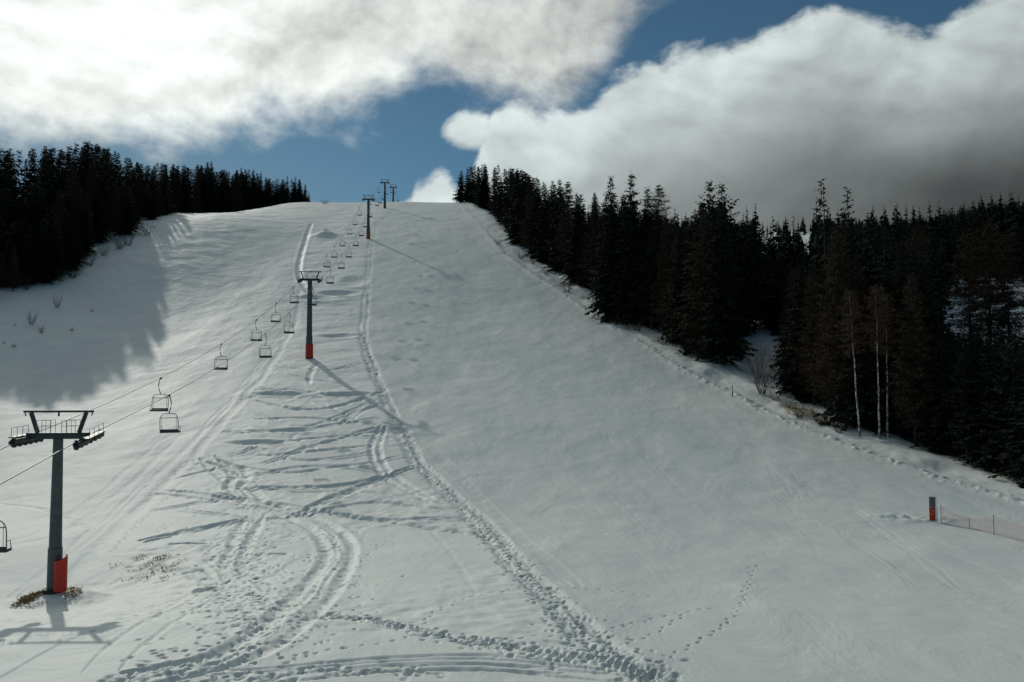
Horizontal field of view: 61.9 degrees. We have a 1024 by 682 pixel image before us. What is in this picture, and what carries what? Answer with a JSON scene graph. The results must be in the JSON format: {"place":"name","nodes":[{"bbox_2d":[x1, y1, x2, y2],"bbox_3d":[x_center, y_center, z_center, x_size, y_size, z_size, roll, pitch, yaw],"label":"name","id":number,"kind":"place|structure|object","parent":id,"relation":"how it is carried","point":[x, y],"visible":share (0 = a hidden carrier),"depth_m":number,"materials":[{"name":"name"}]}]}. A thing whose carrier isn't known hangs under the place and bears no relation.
{"place":"outdoors","nodes":[
{"label":"outdoors","id":0,"kind":"place"},
{"bbox_2d":[9,585,82,608],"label":"dead grass","id":1,"kind":"structure","parent":0,"point":[26,599],"depth_m":42.77,"materials":[{"name":"brown plant"}]},
{"bbox_2d":[0,202,1023,681],"bbox_3d":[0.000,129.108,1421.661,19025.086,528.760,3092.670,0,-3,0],"label":"snow ground","id":2,"kind":"structure","parent":0,"point":[460,446],"depth_m":71.60,"materials":[{"name":"white snow"}]},
{"bbox_2d":[0,173,19,231],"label":"spruce","id":3,"kind":"object","parent":2,"relation":"on","point":[8,184],"visible":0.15,"depth_m":198.49,"materials":[{"name":"green plant"}]},
{"bbox_2d":[0,240,25,286],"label":"spruce","id":4,"kind":"object","parent":2,"relation":"on","point":[7,257],"visible":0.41,"depth_m":160.67,"materials":[{"name":"green plant"}]},
{"bbox_2d":[5,245,21,290],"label":"larch","id":5,"kind":"object","parent":2,"relation":"on","point":[12,275],"visible":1,"depth_m":157.43,"materials":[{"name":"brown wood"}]},
{"bbox_2d":[10,168,24,217],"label":"spruce","id":6,"kind":"object","parent":2,"relation":"on","point":[15,189],"visible":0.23,"depth_m":205.96,"materials":[{"name":"green plant"}]},
{"bbox_2d":[16,159,33,226],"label":"spruce","id":7,"kind":"object","parent":2,"relation":"on","point":[23,186],"visible":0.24,"depth_m":208.19,"materials":[{"name":"green plant"}]},
{"bbox_2d":[8,410,105,594],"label":"lift tower","id":8,"kind":"structure","parent":2,"relation":"on","point":[57,567],"depth_m":43.45,"materials":[{"name":"grey metal"}]},
{"bbox_2d":[0,185,398,484],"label":"haul rope","id":9,"kind":"object","parent":8,"relation":"attached to","point":[162,376],"visible":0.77,"depth_m":58.30,"materials":[{"name":"metal"}]},
{"bbox_2d":[0,520,11,552],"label":"lift chair","id":10,"kind":"object","parent":9,"relation":"hanging from","point":[6,549],"visible":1,"depth_m":34.33,"materials":[{"name":"grey metal"}]},
{"bbox_2d":[160,394,180,432],"bbox_3d":[-23.056,4.886,57.487,1.248,2.585,0.610,-1,-2,-4],"label":"lift chair","id":11,"kind":"object","parent":9,"relation":"hanging from","point":[176,430],"visible":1,"depth_m":57.30,"materials":[{"name":"grey metal"}]},
{"bbox_2d":[51,190,64,234],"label":"larch","id":12,"kind":"object","parent":2,"relation":"on","point":[58,209],"visible":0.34,"depth_m":187.78,"materials":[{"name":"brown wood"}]},
{"bbox_2d":[59,157,77,199],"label":"spruce","id":13,"kind":"object","parent":2,"relation":"on","point":[66,172],"visible":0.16,"depth_m":220.18,"materials":[{"name":"green plant"}]},
{"bbox_2d":[63,170,88,229],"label":"larch","id":14,"kind":"object","parent":2,"relation":"on","point":[75,190],"visible":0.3,"depth_m":205.39,"materials":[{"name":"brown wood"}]},
{"bbox_2d":[77,193,97,248],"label":"larch","id":15,"kind":"object","parent":2,"relation":"on","point":[89,205],"visible":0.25,"depth_m":196.53,"materials":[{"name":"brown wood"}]},
{"bbox_2d":[97,155,114,198],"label":"larch","id":16,"kind":"object","parent":2,"relation":"on","point":[103,170],"visible":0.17,"depth_m":242.50,"materials":[{"name":"green plant"}]},
{"bbox_2d":[115,183,143,228],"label":"spruce","id":17,"kind":"object","parent":2,"relation":"on","point":[126,191],"visible":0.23,"depth_m":228.43,"materials":[{"name":"green plant"}]},
{"bbox_2d":[127,184,145,222],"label":"spruce","id":18,"kind":"object","parent":2,"relation":"on","point":[136,207],"visible":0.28,"depth_m":240.78,"materials":[{"name":"green plant"}]},
{"bbox_2d":[108,553,184,581],"bbox_3d":[-21.079,13.273,50.033,4.073,0.701,6.593,2,-4,-36],"label":"grass stubble","id":19,"kind":"object","parent":2,"relation":"on","point":[157,557],"depth_m":50.36,"materials":[{"name":"brown plant"}]},
{"bbox_2d":[0,141,293,253],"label":"forest interior","id":20,"kind":"object","parent":2,"relation":"on","point":[46,191],"visible":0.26,"depth_m":222.34,"materials":[{"name":"green plant"}]},
{"bbox_2d":[156,179,171,215],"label":"spruce","id":21,"kind":"object","parent":2,"relation":"on","point":[164,197],"visible":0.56,"depth_m":273.12,"materials":[{"name":"green plant"}]},
{"bbox_2d":[169,165,183,212],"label":"spruce","id":22,"kind":"object","parent":2,"relation":"on","point":[174,194],"visible":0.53,"depth_m":329.18,"materials":[{"name":"green plant"}]},
{"bbox_2d":[178,165,193,212],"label":"spruce","id":23,"kind":"object","parent":2,"relation":"on","point":[186,205],"visible":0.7,"depth_m":346.16,"materials":[{"name":"green plant"}]},
{"bbox_2d":[201,162,219,212],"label":"spruce","id":24,"kind":"object","parent":2,"relation":"on","point":[209,200],"visible":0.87,"depth_m":367.56,"materials":[{"name":"green plant"}]},
{"bbox_2d":[216,171,229,212],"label":"spruce","id":25,"kind":"object","parent":2,"relation":"on","point":[222,201],"visible":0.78,"depth_m":375.17,"materials":[{"name":"green plant"}]},
{"bbox_2d":[229,170,244,211],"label":"larch","id":26,"kind":"object","parent":2,"relation":"on","point":[236,204],"visible":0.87,"depth_m":389.23,"materials":[{"name":"green plant"}]},
{"bbox_2d":[239,169,256,209],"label":"pine","id":27,"kind":"object","parent":2,"relation":"on","point":[248,194],"visible":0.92,"depth_m":393.78,"materials":[{"name":"green plant"}]},
{"bbox_2d":[246,170,261,209],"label":"spruce","id":28,"kind":"object","parent":2,"relation":"on","point":[254,196],"visible":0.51,"depth_m":397.95,"materials":[{"name":"green plant"}]},
{"bbox_2d":[262,179,274,207],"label":"spruce","id":29,"kind":"object","parent":2,"relation":"on","point":[269,202],"visible":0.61,"depth_m":404.07,"materials":[{"name":"green plant"}]},
{"bbox_2d":[296,271,322,358],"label":"lift tower","id":30,"kind":"structure","parent":2,"relation":"on","point":[309,348],"depth_m":132.55,"materials":[{"name":"grey metal"}]},
{"bbox_2d":[362,195,374,238],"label":"lift tower","id":31,"kind":"structure","parent":2,"relation":"on","point":[368,220],"depth_m":251.86,"materials":[{"name":"grey metal"}]},
{"bbox_2d":[452,171,470,202],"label":"spruce","id":32,"kind":"object","parent":2,"relation":"on","point":[460,196],"visible":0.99,"depth_m":376.42,"materials":[{"name":"green plant"}]},
{"bbox_2d":[474,166,490,210],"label":"spruce","id":33,"kind":"object","parent":2,"relation":"on","point":[484,202],"visible":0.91,"depth_m":339.70,"materials":[{"name":"green plant"}]},
{"bbox_2d":[486,170,499,217],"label":"larch","id":34,"kind":"object","parent":2,"relation":"on","point":[494,190],"visible":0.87,"depth_m":306.13,"materials":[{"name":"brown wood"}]},
{"bbox_2d":[491,176,504,224],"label":"pine","id":35,"kind":"object","parent":2,"relation":"on","point":[501,184],"visible":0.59,"depth_m":283.90,"materials":[{"name":"green plant"}]},
{"bbox_2d":[497,170,512,221],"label":"pine","id":36,"kind":"object","parent":2,"relation":"on","point":[503,198],"visible":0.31,"depth_m":272.99,"materials":[{"name":"green plant"}]},
{"bbox_2d":[504,170,524,231],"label":"pine","id":37,"kind":"object","parent":2,"relation":"on","point":[512,192],"visible":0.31,"depth_m":252.39,"materials":[{"name":"green plant"}]},
{"bbox_2d":[506,172,532,246],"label":"spruce","id":38,"kind":"object","parent":2,"relation":"on","point":[516,229],"visible":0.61,"depth_m":242.65,"materials":[{"name":"green plant"}]},
{"bbox_2d":[515,178,536,251],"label":"larch","id":39,"kind":"object","parent":2,"relation":"on","point":[527,212],"visible":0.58,"depth_m":230.47,"materials":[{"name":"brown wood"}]},
{"bbox_2d":[522,177,545,258],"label":"spruce","id":40,"kind":"object","parent":2,"relation":"on","point":[535,209],"visible":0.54,"depth_m":225.37,"materials":[{"name":"green plant"}]},
{"bbox_2d":[529,182,550,262],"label":"spruce","id":41,"kind":"object","parent":2,"relation":"on","point":[541,220],"visible":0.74,"depth_m":219.49,"materials":[{"name":"green plant"}]},
{"bbox_2d":[536,184,558,263],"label":"spruce","id":42,"kind":"object","parent":2,"relation":"on","point":[544,253],"visible":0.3,"depth_m":217.48,"materials":[{"name":"green plant"}]},
{"bbox_2d":[542,179,569,259],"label":"pine","id":43,"kind":"object","parent":2,"relation":"on","point":[550,242],"visible":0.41,"depth_m":212.29,"materials":[{"name":"green plant"}]},
{"bbox_2d":[543,187,571,272],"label":"spruce","id":44,"kind":"object","parent":2,"relation":"on","point":[555,262],"visible":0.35,"depth_m":207.31,"materials":[{"name":"green plant"}]},
{"bbox_2d":[554,182,579,273],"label":"larch","id":45,"kind":"object","parent":2,"relation":"on","point":[565,217],"visible":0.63,"depth_m":204.13,"materials":[{"name":"green plant"}]},
{"bbox_2d":[557,193,585,285],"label":"spruce","id":46,"kind":"object","parent":2,"relation":"on","point":[575,241],"visible":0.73,"depth_m":194.27,"materials":[{"name":"green plant"}]},
{"bbox_2d":[566,194,589,280],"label":"spruce","id":47,"kind":"object","parent":2,"relation":"on","point":[582,206],"visible":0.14,"depth_m":206.29,"materials":[{"name":"green plant"}]},
{"bbox_2d":[573,212,595,288],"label":"spruce","id":48,"kind":"object","parent":2,"relation":"on","point":[586,231],"visible":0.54,"depth_m":189.89,"materials":[{"name":"green plant"}]},
{"bbox_2d":[577,205,602,285],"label":"larch","id":49,"kind":"object","parent":2,"relation":"on","point":[591,252],"visible":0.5,"depth_m":187.04,"materials":[{"name":"green plant"}]},
{"bbox_2d":[586,193,620,291],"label":"pine","id":50,"kind":"object","parent":2,"relation":"on","point":[599,250],"visible":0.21,"depth_m":175.06,"materials":[{"name":"green plant"}]},
{"bbox_2d":[584,176,625,322],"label":"spruce","id":51,"kind":"object","parent":2,"relation":"on","point":[607,280],"visible":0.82,"depth_m":162.17,"materials":[{"name":"green plant"}]},
{"bbox_2d":[602,196,631,308],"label":"spruce","id":52,"kind":"object","parent":2,"relation":"on","point":[621,217],"visible":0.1,"depth_m":172.15,"materials":[{"name":"green plant"}]},
{"bbox_2d":[605,171,650,326],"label":"spruce","id":53,"kind":"object","parent":2,"relation":"on","point":[629,290],"visible":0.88,"depth_m":158.38,"materials":[{"name":"green plant"}]},
{"bbox_2d":[618,216,650,325],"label":"spruce","id":54,"kind":"object","parent":2,"relation":"on","point":[642,246],"visible":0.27,"depth_m":159.40,"materials":[{"name":"green plant"}]},
{"bbox_2d":[633,187,664,325],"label":"spruce","id":55,"kind":"object","parent":2,"relation":"on","point":[647,218],"visible":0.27,"depth_m":161.17,"materials":[{"name":"green plant"}]},
{"bbox_2d":[643,185,677,265],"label":"larch","id":56,"kind":"object","parent":2,"relation":"on","point":[659,192],"visible":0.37,"depth_m":176.21,"materials":[{"name":"green plant"}]},
{"bbox_2d":[652,229,691,333],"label":"larch","id":57,"kind":"object","parent":2,"relation":"on","point":[675,274],"visible":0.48,"depth_m":142.22,"materials":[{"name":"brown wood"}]},
{"bbox_2d":[657,221,689,344],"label":"spruce","id":58,"kind":"object","parent":2,"relation":"on","point":[677,283],"visible":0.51,"depth_m":141.70,"materials":[{"name":"green plant"}]},
{"bbox_2d":[665,211,712,355],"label":"spruce","id":59,"kind":"object","parent":2,"relation":"on","point":[691,242],"visible":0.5,"depth_m":135.84,"materials":[{"name":"green plant"}]},
{"bbox_2d":[555,281,825,421],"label":"edge grass","id":60,"kind":"structure","parent":2,"relation":"on","point":[786,408],"depth_m":103.24,"materials":[{"name":"brown plant"}]},
{"bbox_2d":[675,208,729,352],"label":"larch","id":61,"kind":"object","parent":2,"relation":"on","point":[700,274],"visible":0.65,"depth_m":132.31,"materials":[{"name":"green plant"}]},
{"bbox_2d":[681,212,742,334],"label":"pine","id":62,"kind":"object","parent":2,"relation":"on","point":[712,231],"visible":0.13,"depth_m":135.58,"materials":[{"name":"green plant"}]},
{"bbox_2d":[683,179,745,326],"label":"pine","id":63,"kind":"object","parent":2,"relation":"on","point":[709,202],"visible":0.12,"depth_m":151.23,"materials":[{"name":"green plant"}]},
{"bbox_2d":[688,203,758,366],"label":"spruce","id":64,"kind":"object","parent":2,"relation":"on","point":[723,342],"visible":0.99,"depth_m":128.66,"materials":[{"name":"green plant"}]},
{"bbox_2d":[710,203,747,330],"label":"larch","id":65,"kind":"object","parent":2,"relation":"on","point":[734,281],"visible":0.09,"depth_m":147.41,"materials":[{"name":"green plant"}]},
{"bbox_2d":[708,182,760,334],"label":"pine","id":66,"kind":"object","parent":2,"relation":"on","point":[740,252],"visible":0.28,"depth_m":151.64,"materials":[{"name":"green plant"}]},
{"bbox_2d":[467,163,1023,427],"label":"forest mass","id":67,"kind":"object","parent":2,"relation":"on","point":[773,309],"visible":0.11,"depth_m":204.81,"materials":[{"name":"green plant"}]},
{"bbox_2d":[735,228,770,329],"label":"spruce","id":68,"kind":"object","parent":2,"relation":"on","point":[758,317],"visible":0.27,"depth_m":204.91,"materials":[{"name":"green plant"}]},
{"bbox_2d":[747,220,760,278],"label":"spruce","id":69,"kind":"object","parent":2,"relation":"on","point":[750,234],"visible":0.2,"depth_m":251.59,"materials":[{"name":"green plant"}]},
{"bbox_2d":[734,339,787,394],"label":"bare shrub","id":70,"kind":"object","parent":2,"relation":"on","point":[759,381],"visible":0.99,"depth_m":111.34,"materials":[{"name":"grey plant"}]},
{"bbox_2d":[773,269,800,375],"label":"larch","id":71,"kind":"object","parent":2,"relation":"on","point":[792,293],"visible":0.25,"depth_m":127.60,"materials":[{"name":"green plant"}]},
{"bbox_2d":[772,271,806,383],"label":"spruce","id":72,"kind":"object","parent":2,"relation":"on","point":[793,289],"visible":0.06,"depth_m":119.58,"materials":[{"name":"green plant"}]},
{"bbox_2d":[769,265,819,403],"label":"spruce","id":73,"kind":"object","parent":2,"relation":"on","point":[799,396],"visible":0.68,"depth_m":110.70,"materials":[{"name":"green plant"}]},
{"bbox_2d":[572,191,1023,299],"bbox_3d":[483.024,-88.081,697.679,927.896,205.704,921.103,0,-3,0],"label":"distant forest","id":74,"kind":"object","parent":2,"relation":"on","point":[948,228],"visible":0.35,"depth_m":323.46,"materials":[{"name":"green plant"}]},
{"bbox_2d":[790,269,825,404],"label":"conifer tree","id":75,"kind":"object","parent":2,"relation":"on","point":[810,308],"visible":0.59,"depth_m":107.02,"materials":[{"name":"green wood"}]},
{"bbox_2d":[789,272,830,405],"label":"spruce","id":76,"kind":"object","parent":2,"relation":"on","point":[804,376],"visible":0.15,"depth_m":109.05,"materials":[{"name":"green plant"}]},
{"bbox_2d":[801,179,841,350],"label":"spruce","id":77,"kind":"object","parent":2,"relation":"on","point":[817,256],"visible":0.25,"depth_m":118.85,"materials":[{"name":"green plant"}]},
{"bbox_2d":[807,275,841,406],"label":"larch","id":78,"kind":"object","parent":2,"relation":"on","point":[818,391],"visible":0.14,"depth_m":103.70,"materials":[{"name":"plant"}]},
{"bbox_2d":[802,226,869,414],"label":"conifer tree","id":79,"kind":"object","parent":2,"relation":"on","point":[835,289],"visible":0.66,"depth_m":99.39,"materials":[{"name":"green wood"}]},
{"bbox_2d":[806,210,871,364],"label":"pine","id":80,"kind":"object","parent":2,"relation":"on","point":[847,249],"visible":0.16,"depth_m":105.46,"materials":[{"name":"green plant"}]},
{"bbox_2d":[835,288,870,437],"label":"birch","id":81,"kind":"object","parent":2,"relation":"on","point":[851,319],"visible":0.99,"depth_m":91.90,"materials":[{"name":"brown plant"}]},
{"bbox_2d":[836,187,869,290],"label":"spruce","id":82,"kind":"object","parent":2,"relation":"on","point":[848,207],"visible":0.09,"depth_m":122.83,"materials":[{"name":"green plant"}]},
{"bbox_2d":[813,248,896,431],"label":"spruce","id":83,"kind":"object","parent":2,"relation":"on","point":[848,409],"visible":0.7,"depth_m":95.67,"materials":[{"name":"green plant"}]},
{"bbox_2d":[825,263,885,410],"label":"larch","id":84,"kind":"object","parent":2,"relation":"on","point":[869,356],"visible":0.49,"depth_m":96.30,"materials":[{"name":"plant"}]},
{"bbox_2d":[829,213,889,419],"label":"spruce","id":85,"kind":"object","parent":2,"relation":"on","point":[871,280],"visible":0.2,"depth_m":100.46,"materials":[{"name":"green plant"}]},
{"bbox_2d":[858,285,895,438],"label":"birch","id":86,"kind":"object","parent":2,"relation":"on","point":[874,334],"visible":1,"depth_m":90.97,"materials":[{"name":"brown plant"}]},
{"bbox_2d":[859,231,895,305],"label":"spruce","id":87,"kind":"object","parent":2,"relation":"on","point":[876,240],"visible":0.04,"depth_m":112.95,"materials":[{"name":"green plant"}]},
{"bbox_2d":[866,294,899,437],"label":"birch","id":88,"kind":"object","parent":2,"relation":"on","point":[887,340],"visible":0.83,"depth_m":91.43,"materials":[{"name":"brown plant"}]},
{"bbox_2d":[856,222,910,434],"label":"spruce","id":89,"kind":"object","parent":2,"relation":"on","point":[883,278],"visible":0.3,"depth_m":96.20,"materials":[{"name":"green plant"}]},
{"bbox_2d":[859,251,929,440],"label":"spruce","id":90,"kind":"object","parent":2,"relation":"on","point":[897,305],"visible":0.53,"depth_m":92.80,"materials":[{"name":"green plant"}]},
{"bbox_2d":[881,273,945,444],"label":"larch","id":91,"kind":"object","parent":2,"relation":"on","point":[918,373],"visible":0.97,"depth_m":89.00,"materials":[{"name":"green plant"}]},
{"bbox_2d":[884,236,962,386],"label":"pine","id":92,"kind":"object","parent":2,"relation":"on","point":[923,287],"visible":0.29,"depth_m":94.59,"materials":[{"name":"green plant"}]},
{"bbox_2d":[897,225,950,380],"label":"larch","id":93,"kind":"object","parent":2,"relation":"on","point":[918,237],"visible":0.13,"depth_m":105.75,"materials":[{"name":"plant"}]},
{"bbox_2d":[901,333,948,446],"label":"spruce","id":94,"kind":"object","parent":2,"relation":"on","point":[919,431],"visible":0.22,"depth_m":90.72,"materials":[{"name":"green plant"}]},
{"bbox_2d":[929,496,937,521],"bbox_3d":[30.516,12.311,61.792,0.572,2.110,0.204,-1,-3,24],"label":"post","id":95,"kind":"object","parent":2,"relation":"on","point":[933,512],"visible":0.98,"depth_m":61.74,"materials":[{"name":"red plastic"}]},
{"bbox_2d":[941,341,984,463],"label":"pine","id":96,"kind":"object","parent":2,"relation":"on","point":[965,407],"visible":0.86,"depth_m":81.78,"materials":[{"name":"green plant"}]},
{"bbox_2d":[941,334,992,462],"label":"spruce","id":97,"kind":"object","parent":2,"relation":"on","point":[975,363],"visible":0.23,"depth_m":84.92,"materials":[{"name":"green plant"}]},
{"bbox_2d":[938,228,1005,342],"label":"larch","id":98,"kind":"object","parent":2,"relation":"on","point":[975,306],"visible":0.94,"depth_m":128.08,"materials":[{"name":"green plant"}]},
{"bbox_2d":[940,505,1023,540],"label":"safety net","id":99,"kind":"object","parent":2,"relation":"on","point":[993,522],"visible":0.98,"depth_m":57.78,"materials":[{"name":"orange plastic"}]},
{"bbox_2d":[952,334,1022,475],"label":"spruce","id":100,"kind":"object","parent":2,"relation":"on","point":[987,451],"visible":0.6,"depth_m":79.57,"materials":[{"name":"green plant"}]},
{"bbox_2d":[960,333,1019,464],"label":"spruce","id":101,"kind":"object","parent":2,"relation":"on","point":[1000,367],"visible":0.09,"depth_m":82.41,"materials":[{"name":"green plant"}]},
{"bbox_2d":[960,220,1023,343],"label":"larch","id":102,"kind":"object","parent":2,"relation":"on","point":[1003,297],"visible":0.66,"depth_m":129.98,"materials":[{"name":"green plant"}]},
{"bbox_2d":[979,230,1023,345],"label":"larch","id":103,"kind":"object","parent":2,"relation":"on","point":[1017,276],"visible":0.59,"depth_m":132.04,"materials":[{"name":"green plant"}]},
{"bbox_2d":[980,332,1023,474],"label":"spruce","id":104,"kind":"object","parent":2,"relation":"on","point":[1012,365],"visible":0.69,"depth_m":76.82,"materials":[{"name":"green plant"}]},
{"bbox_2d":[988,358,1023,488],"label":"spruce","id":105,"kind":"object","parent":2,"relation":"on","point":[1018,454],"visible":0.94,"depth_m":74.36,"materials":[{"name":"green plant"}]},
{"bbox_2d":[0,0,1023,232],"label":"sky","id":106,"kind":"structure","parent":0,"point":[910,103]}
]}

